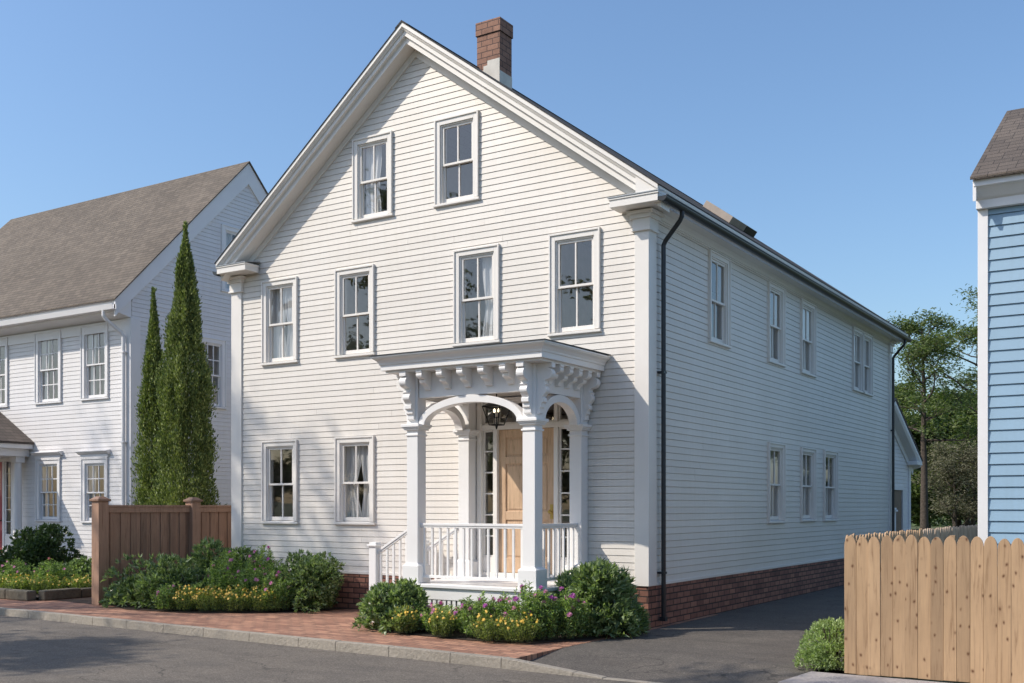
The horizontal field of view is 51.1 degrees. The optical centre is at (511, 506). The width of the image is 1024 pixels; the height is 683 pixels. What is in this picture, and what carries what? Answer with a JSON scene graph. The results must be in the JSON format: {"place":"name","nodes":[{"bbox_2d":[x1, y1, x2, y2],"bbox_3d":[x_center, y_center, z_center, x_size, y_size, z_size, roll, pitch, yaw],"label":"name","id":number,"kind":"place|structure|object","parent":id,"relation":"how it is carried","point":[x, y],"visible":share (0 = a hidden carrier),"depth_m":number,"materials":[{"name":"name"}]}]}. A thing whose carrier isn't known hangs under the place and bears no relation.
{"place":"outdoors","nodes":[
{"label":"outdoors","id":0,"kind":"place"},
{"bbox_2d":[58,597,91,603],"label":"path","id":1,"kind":"structure","parent":0,"point":[84,600],"depth_m":19.41,"materials":[{"name":"grey concrete"}]},
{"bbox_2d":[0,615,635,682],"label":"road","id":2,"kind":"structure","parent":0,"point":[38,651],"depth_m":12.34,"materials":[{"name":"grey asphalt"}]},
{"bbox_2d":[0,597,717,660],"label":"sidewalk","id":3,"kind":"structure","parent":0,"point":[336,624],"depth_m":15.35,"materials":[{"name":"brick"}]},
{"bbox_2d":[0,587,91,600],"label":"stone edging","id":4,"kind":"object","parent":3,"relation":"on","point":[30,595],"visible":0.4,"depth_m":19.60,"materials":[{"name":"grey stone"}]},
{"bbox_2d":[89,496,230,604],"bbox_3d":[-5.514,0.757,21.214,0.260,1.885,6.410,0,0,33],"label":"board fence","id":5,"kind":"object","parent":3,"relation":"on","point":[119,531],"visible":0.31,"depth_m":19.41,"materials":[{"name":"brown wood"}]},
{"bbox_2d":[112,603,348,612],"bbox_3d":[-4.873,1.690,18.047,3.950,0.001,2.200,0,0,33],"label":"planting bed","id":6,"kind":"object","parent":3,"relation":"on","point":[128,606],"visible":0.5,"depth_m":17.47,"materials":[{"name":"soil"}]},
{"bbox_2d":[98,551,208,608],"bbox_3d":[-6.077,1.255,18.374,2.072,1.032,1.713,0,0,33],"label":"rhododendron shrub","id":7,"kind":"object","parent":6,"relation":"on","point":[139,588],"visible":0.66,"depth_m":18.00,"materials":[{"name":"green plant"}]},
{"bbox_2d":[150,583,181,609],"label":"flowering plant","id":8,"kind":"object","parent":6,"relation":"on","point":[163,602],"visible":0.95,"depth_m":17.35,"materials":[{"name":"green plant"}]},
{"bbox_2d":[168,584,206,610],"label":"yellow flower plant","id":9,"kind":"object","parent":6,"relation":"on","point":[188,602],"visible":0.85,"depth_m":17.28,"materials":[{"name":"green plant"}]},
{"bbox_2d":[153,567,226,609],"bbox_3d":[-5.383,1.386,18.071,1.456,0.756,1.317,0,0,33],"label":"rhododendron shrub","id":10,"kind":"object","parent":6,"relation":"on","point":[202,572],"visible":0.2,"depth_m":17.77,"materials":[{"name":"green plant"}]},
{"bbox_2d":[191,585,226,610],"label":"yellow flower plant","id":11,"kind":"object","parent":6,"relation":"on","point":[208,600],"visible":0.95,"depth_m":17.23,"materials":[{"name":"green plant"}]},
{"bbox_2d":[204,557,242,605],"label":"flowering plant","id":12,"kind":"object","parent":6,"relation":"on","point":[226,581],"visible":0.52,"depth_m":17.74,"materials":[{"name":"green plant"}]},
{"bbox_2d":[187,536,260,576],"bbox_3d":[-5.022,1.142,18.867,1.997,1.274,1.410,0,0,33],"label":"rhododendron shrub","id":13,"kind":"object","parent":6,"relation":"on","point":[199,558],"visible":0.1,"depth_m":18.79,"materials":[{"name":"green plant"}]},
{"bbox_2d":[204,549,254,587],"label":"flowering plant","id":14,"kind":"object","parent":6,"relation":"on","point":[235,561],"visible":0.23,"depth_m":18.23,"materials":[{"name":"green plant"}]},
{"bbox_2d":[217,584,253,611],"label":"yellow flower plant","id":15,"kind":"object","parent":6,"relation":"on","point":[232,602],"visible":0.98,"depth_m":17.18,"materials":[{"name":"green plant"}]},
{"bbox_2d":[232,565,265,607],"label":"flowering plant","id":16,"kind":"object","parent":6,"relation":"on","point":[245,582],"visible":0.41,"depth_m":17.54,"materials":[{"name":"green plant"}]},
{"bbox_2d":[245,585,274,611],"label":"yellow flower plant","id":17,"kind":"object","parent":6,"relation":"on","point":[256,606],"visible":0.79,"depth_m":17.16,"materials":[{"name":"green plant"}]},
{"bbox_2d":[243,544,283,591],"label":"flowering plant","id":18,"kind":"object","parent":6,"relation":"on","point":[258,560],"visible":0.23,"depth_m":18.18,"materials":[{"name":"green plant"}]},
{"bbox_2d":[258,561,285,599],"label":"flowering plant","id":19,"kind":"object","parent":6,"relation":"on","point":[280,568],"visible":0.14,"depth_m":17.65,"materials":[{"name":"green plant"}]},
{"bbox_2d":[255,568,294,610],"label":"flowering plant","id":20,"kind":"object","parent":6,"relation":"on","point":[281,602],"visible":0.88,"depth_m":17.26,"materials":[{"name":"green plant"}]},
{"bbox_2d":[267,549,345,613],"bbox_3d":[-3.460,1.203,17.822,1.164,1.024,1.694,0,0,-41],"label":"rhododendron shrub","id":21,"kind":"object","parent":6,"relation":"on","point":[304,566],"visible":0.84,"depth_m":17.37,"materials":[{"name":"green plant"}]},
{"bbox_2d":[303,570,333,608],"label":"flowering plant","id":22,"kind":"object","parent":6,"relation":"on","point":[312,600],"visible":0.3,"depth_m":17.48,"materials":[{"name":"green plant"}]},
{"bbox_2d":[373,626,626,642],"bbox_3d":[-0.226,1.690,14.855,3.420,0.001,2.480,0,0,33],"label":"planting bed","id":23,"kind":"object","parent":3,"relation":"on","point":[457,635],"visible":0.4,"depth_m":13.86,"materials":[{"name":"soil"}]},
{"bbox_2d":[352,577,430,634],"bbox_3d":[-1.650,1.360,14.718,1.234,0.797,0.966,0,0,42],"label":"rhododendron shrub","id":24,"kind":"object","parent":23,"relation":"on","point":[379,603],"visible":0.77,"depth_m":14.57,"materials":[{"name":"green plant"}]},
{"bbox_2d":[388,603,419,632],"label":"yellow flower plant","id":25,"kind":"object","parent":23,"relation":"on","point":[411,621],"visible":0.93,"depth_m":14.20,"materials":[{"name":"green plant"}]},
{"bbox_2d":[410,597,430,628],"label":"flowering plant","id":26,"kind":"object","parent":23,"relation":"on","point":[420,607],"visible":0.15,"depth_m":14.54,"materials":[{"name":"green plant"}]},
{"bbox_2d":[418,602,454,632],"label":"flowering plant","id":27,"kind":"object","parent":23,"relation":"on","point":[424,617],"visible":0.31,"depth_m":14.24,"materials":[{"name":"green plant"}]},
{"bbox_2d":[427,601,455,616],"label":"flowering plant","id":28,"kind":"object","parent":23,"relation":"on","point":[447,606],"visible":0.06,"depth_m":14.66,"materials":[{"name":"green plant"}]},
{"bbox_2d":[428,608,457,636],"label":"yellow flower plant","id":29,"kind":"object","parent":23,"relation":"on","point":[442,626],"visible":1,"depth_m":13.81,"materials":[{"name":"green plant"}]},
{"bbox_2d":[453,606,459,630],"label":"flowering plant","id":30,"kind":"object","parent":23,"relation":"on","point":[457,628],"visible":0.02,"depth_m":14.33,"materials":[{"name":"green plant"}]},
{"bbox_2d":[453,600,477,633],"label":"flowering plant","id":31,"kind":"object","parent":23,"relation":"on","point":[459,622],"visible":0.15,"depth_m":14.00,"materials":[{"name":"green plant"}]},
{"bbox_2d":[455,590,497,636],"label":"flowering plant","id":32,"kind":"object","parent":23,"relation":"on","point":[466,605],"visible":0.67,"depth_m":13.71,"materials":[{"name":"green plant"}]},
{"bbox_2d":[467,610,513,641],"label":"yellow flower plant","id":33,"kind":"object","parent":23,"relation":"on","point":[486,631],"visible":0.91,"depth_m":13.38,"materials":[{"name":"green plant"}]},
{"bbox_2d":[474,591,515,635],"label":"flowering plant","id":34,"kind":"object","parent":23,"relation":"on","point":[501,609],"visible":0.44,"depth_m":13.70,"materials":[{"name":"green plant"}]},
{"bbox_2d":[495,610,539,642],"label":"yellow flower plant","id":35,"kind":"object","parent":23,"relation":"on","point":[519,634],"visible":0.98,"depth_m":13.26,"materials":[{"name":"green plant"}]},
{"bbox_2d":[506,580,550,638],"bbox_3d":[0.224,1.293,13.626,0.600,0.756,0.556,0,0,-2],"label":"flowering plant","id":36,"kind":"object","parent":23,"relation":"on","point":[526,599],"visible":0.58,"depth_m":13.50,"materials":[{"name":"green plant"}]},
{"bbox_2d":[520,589,564,639],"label":"flowering plant","id":37,"kind":"object","parent":23,"relation":"on","point":[550,622],"visible":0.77,"depth_m":13.48,"materials":[{"name":"green plant"}]},
{"bbox_2d":[549,584,591,638],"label":"flowering plant","id":38,"kind":"object","parent":23,"relation":"on","point":[569,623],"visible":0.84,"depth_m":13.60,"materials":[{"name":"green plant"}]},
{"bbox_2d":[554,555,651,639],"bbox_3d":[1.230,1.210,14.433,1.272,1.133,1.571,0,0,-20],"label":"rhododendron shrub","id":39,"kind":"object","parent":23,"relation":"on","point":[607,589],"visible":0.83,"depth_m":13.95,"materials":[{"name":"green plant"}]},
{"bbox_2d":[0,0,1023,413],"label":"sky","id":40,"kind":"structure","parent":0,"point":[851,136],"materials":[{"name":"blue"}]},
{"bbox_2d":[530,585,843,682],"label":"driveway","id":41,"kind":"structure","parent":0,"point":[759,643],"depth_m":12.88,"materials":[{"name":"grey asphalt"}]},
{"bbox_2d":[792,616,843,671],"bbox_3d":[3.399,1.436,11.304,0.764,0.569,0.827,0,0,33],"label":"light shrub","id":42,"kind":"object","parent":41,"relation":"on","point":[825,653],"visible":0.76,"depth_m":11.19,"materials":[{"name":"green plant"}]},
{"bbox_2d":[815,669,851,674],"bbox_3d":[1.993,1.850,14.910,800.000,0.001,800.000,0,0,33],"label":"ground","id":43,"kind":"structure","parent":0,"point":[832,671],"depth_m":12.03,"materials":[{"name":"green soil"}]},
{"bbox_2d":[0,607,660,682],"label":"kerb","id":44,"kind":"structure","parent":43,"relation":"on","point":[500,662],"depth_m":13.61,"materials":[{"name":"stone"}]},
{"bbox_2d":[213,17,912,627],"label":"clapboard house","id":45,"kind":"structure","parent":43,"relation":"on","point":[431,249],"depth_m":17.18,"materials":[{"name":"beige wood"}]},
{"bbox_2d":[260,276,298,365],"bbox_3d":[-4.035,-3.248,18.811,0.884,1.496,0.202,0,0,33],"label":"window","id":46,"kind":"structure","parent":45,"relation":"in","point":[279,297],"depth_m":18.90,"materials":[{"name":"paint"}]},
{"bbox_2d":[260,440,298,523],"bbox_3d":[-4.040,-0.433,18.804,0.884,1.466,0.186,0,0,33],"label":"window","id":47,"kind":"structure","parent":45,"relation":"in","point":[267,447],"depth_m":18.87,"materials":[{"name":"paint"}]},
{"bbox_2d":[333,264,375,358],"bbox_3d":[-2.590,-3.248,17.879,0.884,1.496,0.186,0,0,33],"label":"window","id":48,"kind":"structure","parent":45,"relation":"in","point":[341,276],"depth_m":17.92,"materials":[{"name":"paint"}]},
{"bbox_2d":[333,435,375,524],"bbox_3d":[-2.585,-0.438,17.885,0.884,1.476,0.202,0,0,33],"label":"window","id":49,"kind":"structure","parent":45,"relation":"in","point":[349,452],"depth_m":17.97,"materials":[{"name":"paint"}]},
{"bbox_2d":[351,130,393,223],"bbox_3d":[-2.261,-5.423,17.678,0.874,1.386,0.202,0,0,33],"label":"window","id":50,"kind":"structure","parent":45,"relation":"in","point":[373,144],"depth_m":17.77,"materials":[{"name":"paint"}]},
{"bbox_2d":[433,109,479,208],"bbox_3d":[-0.832,-5.423,16.757,0.874,1.386,0.186,0,0,33],"label":"window","id":51,"kind":"structure","parent":45,"relation":"in","point":[441,125],"depth_m":16.79,"materials":[{"name":"paint"}]},
{"bbox_2d":[452,243,500,346],"bbox_3d":[-0.512,-3.253,16.562,0.884,1.506,0.201,0,0,33],"label":"window","id":52,"kind":"structure","parent":45,"relation":"in","point":[490,254],"depth_m":16.57,"materials":[{"name":"paint"}]},
{"bbox_2d":[483,403,493,424],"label":"transom window","id":53,"kind":"structure","parent":45,"relation":"in","point":[484,418],"depth_m":16.49,"materials":[{"name":"paint"}]},
{"bbox_2d":[482,394,509,428],"bbox_3d":[-0.222,-1.517,15.398,0.319,0.794,0.319,0,0,33],"label":"lantern","id":54,"kind":"object","parent":45,"relation":"hanging from","point":[493,407],"visible":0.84,"depth_m":15.37,"materials":[{"name":"black metal"}]},
{"bbox_2d":[499,428,553,573],"bbox_3d":[0.209,-0.090,16.075,0.996,2.171,0.135,0,0,33],"label":"door","id":55,"kind":"structure","parent":45,"relation":"in","point":[510,441],"depth_m":16.21,"materials":[{"name":"brown wood"}]},
{"bbox_2d":[499,401,554,423],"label":"transom window","id":56,"kind":"structure","parent":45,"relation":"in","point":[516,402],"depth_m":16.19,"materials":[{"name":"paint"}]},
{"bbox_2d":[559,398,569,420],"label":"transom window","id":57,"kind":"structure","parent":45,"relation":"in","point":[560,419],"depth_m":15.77,"materials":[{"name":"paint"}]},
{"bbox_2d":[547,227,601,336],"bbox_3d":[0.942,-3.263,15.624,0.884,1.506,0.186,0,0,33],"label":"window","id":58,"kind":"structure","parent":45,"relation":"in","point":[555,241],"depth_m":15.63,"materials":[{"name":"paint"}]},
{"bbox_2d":[702,249,731,348],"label":"window","id":59,"kind":"structure","parent":45,"relation":"in","point":[723,264],"depth_m":17.45,"materials":[{"name":"paint"}]},
{"bbox_2d":[763,281,785,367],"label":"window","id":60,"kind":"structure","parent":45,"relation":"in","point":[779,293],"depth_m":19.79,"materials":[{"name":"paint"}]},
{"bbox_2d":[763,442,785,523],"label":"window","id":61,"kind":"structure","parent":45,"relation":"in","point":[776,453],"depth_m":19.78,"materials":[{"name":"paint"}]},
{"bbox_2d":[796,298,816,377],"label":"window","id":62,"kind":"structure","parent":45,"relation":"in","point":[808,311],"depth_m":21.40,"materials":[{"name":"paint"}]},
{"bbox_2d":[798,447,816,521],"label":"window","id":63,"kind":"structure","parent":45,"relation":"in","point":[808,456],"depth_m":21.41,"materials":[{"name":"paint"}]},
{"bbox_2d":[819,450,838,521],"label":"window","id":64,"kind":"structure","parent":45,"relation":"in","point":[832,456],"depth_m":22.72,"materials":[{"name":"paint"}]},
{"bbox_2d":[849,326,864,393],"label":"window","id":65,"kind":"structure","parent":45,"relation":"in","point":[857,334],"depth_m":24.51,"materials":[{"name":"paint"}]},
{"bbox_2d":[862,332,873,396],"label":"window","id":66,"kind":"structure","parent":45,"relation":"in","point":[868,391],"depth_m":25.19,"materials":[{"name":"paint"}]},
{"bbox_2d":[778,671,945,682],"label":"pavement","id":67,"kind":"structure","parent":0,"point":[816,677],"depth_m":10.47,"materials":[{"name":"concrete"}]},
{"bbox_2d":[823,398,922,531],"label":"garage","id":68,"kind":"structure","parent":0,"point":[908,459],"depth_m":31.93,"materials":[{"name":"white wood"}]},
{"bbox_2d":[895,490,901,531],"bbox_3d":[11.194,0.590,31.328,0.064,2.180,1.580,0,0,33],"label":"door","id":69,"kind":"structure","parent":68,"relation":"in","point":[898,493],"depth_m":31.64,"materials":[{"name":"grey"}]},
{"bbox_2d":[862,675,967,682],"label":"yard","id":70,"kind":"structure","parent":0,"point":[918,679],"depth_m":10.60,"materials":[{"name":"grey concrete"}]},
{"bbox_2d":[844,525,1023,682],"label":"picket fence","id":71,"kind":"object","parent":70,"relation":"on","point":[932,604],"visible":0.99,"depth_m":10.38,"materials":[{"name":"brown wood"}]},
{"bbox_2d":[970,108,1023,587],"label":"blue house","id":72,"kind":"structure","parent":70,"relation":"on","point":[997,176],"depth_m":12.87,"materials":[{"name":"wood"}]},
{"bbox_2d":[911,518,976,530],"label":"lawn","id":73,"kind":"structure","parent":0,"point":[918,527],"depth_m":89.36,"materials":[{"name":"green plant"}]},
{"bbox_2d":[0,161,267,558],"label":"neighbour house","id":74,"kind":"structure","parent":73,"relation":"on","point":[78,281],"depth_m":26.90,"materials":[{"name":"white wood"}]},
{"bbox_2d":[0,462,1,548],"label":"door","id":75,"kind":"structure","parent":74,"relation":"in","point":[0,462],"depth_m":27.82,"materials":[{"name":"red paint"}]},
{"bbox_2d":[0,337,10,407],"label":"window","id":76,"kind":"structure","parent":74,"relation":"in","point":[2,340],"depth_m":27.62,"materials":[{"name":"paint"}]},
{"bbox_2d":[30,451,62,521],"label":"window","id":77,"kind":"structure","parent":74,"relation":"in","point":[45,459],"depth_m":26.80,"materials":[{"name":"paint"}]},
{"bbox_2d":[34,329,62,404],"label":"window","id":78,"kind":"structure","parent":74,"relation":"in","point":[42,353],"depth_m":26.88,"materials":[{"name":"paint"}]},
{"bbox_2d":[75,449,110,522],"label":"window","id":79,"kind":"structure","parent":74,"relation":"in","point":[90,459],"depth_m":25.87,"materials":[{"name":"paint"}]},
{"bbox_2d":[80,323,109,400],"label":"window","id":80,"kind":"structure","parent":74,"relation":"in","point":[88,348],"depth_m":25.89,"materials":[{"name":"paint"}]},
{"bbox_2d":[198,336,226,408],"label":"window","id":81,"kind":"structure","parent":74,"relation":"in","point":[220,344],"depth_m":27.30,"materials":[{"name":"paint"}]},
{"bbox_2d":[220,224,239,292],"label":"window","id":82,"kind":"structure","parent":74,"relation":"in","point":[227,231],"depth_m":27.45,"materials":[{"name":"paint"}]},
{"bbox_2d":[911,469,934,527],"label":"broad tree","id":83,"kind":"object","parent":73,"relation":"on","point":[916,520],"visible":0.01,"depth_m":66.24,"materials":[{"name":"green plant"}]},
{"bbox_2d":[886,307,977,528],"bbox_3d":[15.483,-2.879,40.294,5.027,9.175,5.091,0,0,-22],"label":"tall pine tree","id":84,"kind":"object","parent":73,"relation":"on","point":[917,352],"visible":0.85,"depth_m":39.88,"materials":[{"name":"green plant"}]},
{"bbox_2d":[895,381,977,523],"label":"broad tree","id":85,"kind":"object","parent":73,"relation":"on","point":[915,495],"visible":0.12,"depth_m":57.18,"materials":[{"name":"green plant"}]},
{"bbox_2d":[898,285,977,413],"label":"broad tree","id":86,"kind":"object","parent":73,"relation":"on","point":[971,333],"visible":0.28,"depth_m":46.94,"materials":[{"name":"green plant"}]},
{"bbox_2d":[911,516,977,526],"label":"hedge","id":87,"kind":"object","parent":73,"relation":"on","point":[942,521],"visible":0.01,"depth_m":93.91,"materials":[{"name":"green plant"}]},
{"bbox_2d":[911,436,977,526],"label":"twiggy tree","id":88,"kind":"object","parent":73,"relation":"on","point":[943,463],"visible":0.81,"depth_m":43.70,"materials":[{"name":"green plant"}]},
{"bbox_2d":[912,385,977,526],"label":"broad tree","id":89,"kind":"object","parent":73,"relation":"on","point":[949,417],"visible":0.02,"depth_m":61.32,"materials":[{"name":"green plant"}]},
{"bbox_2d":[919,400,977,524],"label":"broad tree","id":90,"kind":"object","parent":73,"relation":"on","point":[965,418],"visible":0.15,"depth_m":56.96,"materials":[{"name":"green plant"}]},
{"bbox_2d":[938,440,977,525],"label":"twiggy tree","id":91,"kind":"object","parent":73,"relation":"on","point":[974,460],"visible":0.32,"depth_m":43.53,"materials":[{"name":"green plant"}]},
{"label":"planting bed","id":92,"kind":"structure","parent":0,"visible":0},
{"bbox_2d":[0,572,27,589],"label":"yellow flower plant","id":93,"kind":"object","parent":92,"relation":"on","point":[3,583],"visible":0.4,"depth_m":20.85,"materials":[{"name":"green plant"}]},
{"bbox_2d":[0,555,33,579],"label":"flowering plant","id":94,"kind":"object","parent":92,"relation":"on","point":[11,571],"visible":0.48,"depth_m":21.90,"materials":[{"name":"green plant"}]},
{"bbox_2d":[2,574,38,589],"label":"yellow flower plant","id":95,"kind":"object","parent":92,"relation":"on","point":[22,583],"visible":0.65,"depth_m":20.38,"materials":[{"name":"green plant"}]},
{"bbox_2d":[0,522,83,575],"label":"round bush","id":96,"kind":"object","parent":92,"relation":"on","point":[36,545],"visible":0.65,"depth_m":23.78,"materials":[{"name":"green plant"}]},
{"bbox_2d":[28,573,68,594],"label":"yellow flower plant","id":97,"kind":"object","parent":92,"relation":"on","point":[47,583],"visible":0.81,"depth_m":20.18,"materials":[{"name":"green plant"}]},
{"bbox_2d":[29,557,70,587],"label":"flowering plant","id":98,"kind":"object","parent":92,"relation":"on","point":[49,566],"visible":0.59,"depth_m":21.39,"materials":[{"name":"green plant"}]},
{"bbox_2d":[52,555,91,587],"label":"bush","id":99,"kind":"object","parent":92,"relation":"on","point":[81,566],"visible":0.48,"depth_m":21.63,"materials":[{"name":"green plant"}]},
{"bbox_2d":[67,574,91,587],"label":"yellow flower plant","id":100,"kind":"object","parent":92,"relation":"on","point":[78,581],"visible":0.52,"depth_m":20.54,"materials":[{"name":"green plant"}]},
{"bbox_2d":[127,286,166,504],"bbox_3d":[-7.578,-1.482,22.537,1.031,6.364,1.089,0,0,33],"label":"cypress tree","id":101,"kind":"object","parent":92,"relation":"on","point":[148,410],"visible":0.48,"depth_m":22.38,"materials":[{"name":"green plant"}]},
{"bbox_2d":[145,221,226,504],"bbox_3d":[-6.569,-2.035,21.574,1.682,7.474,1.626,0,0,33],"label":"cypress tree","id":102,"kind":"object","parent":92,"relation":"on","point":[182,385],"visible":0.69,"depth_m":21.24,"materials":[{"name":"green plant"}]}
]}

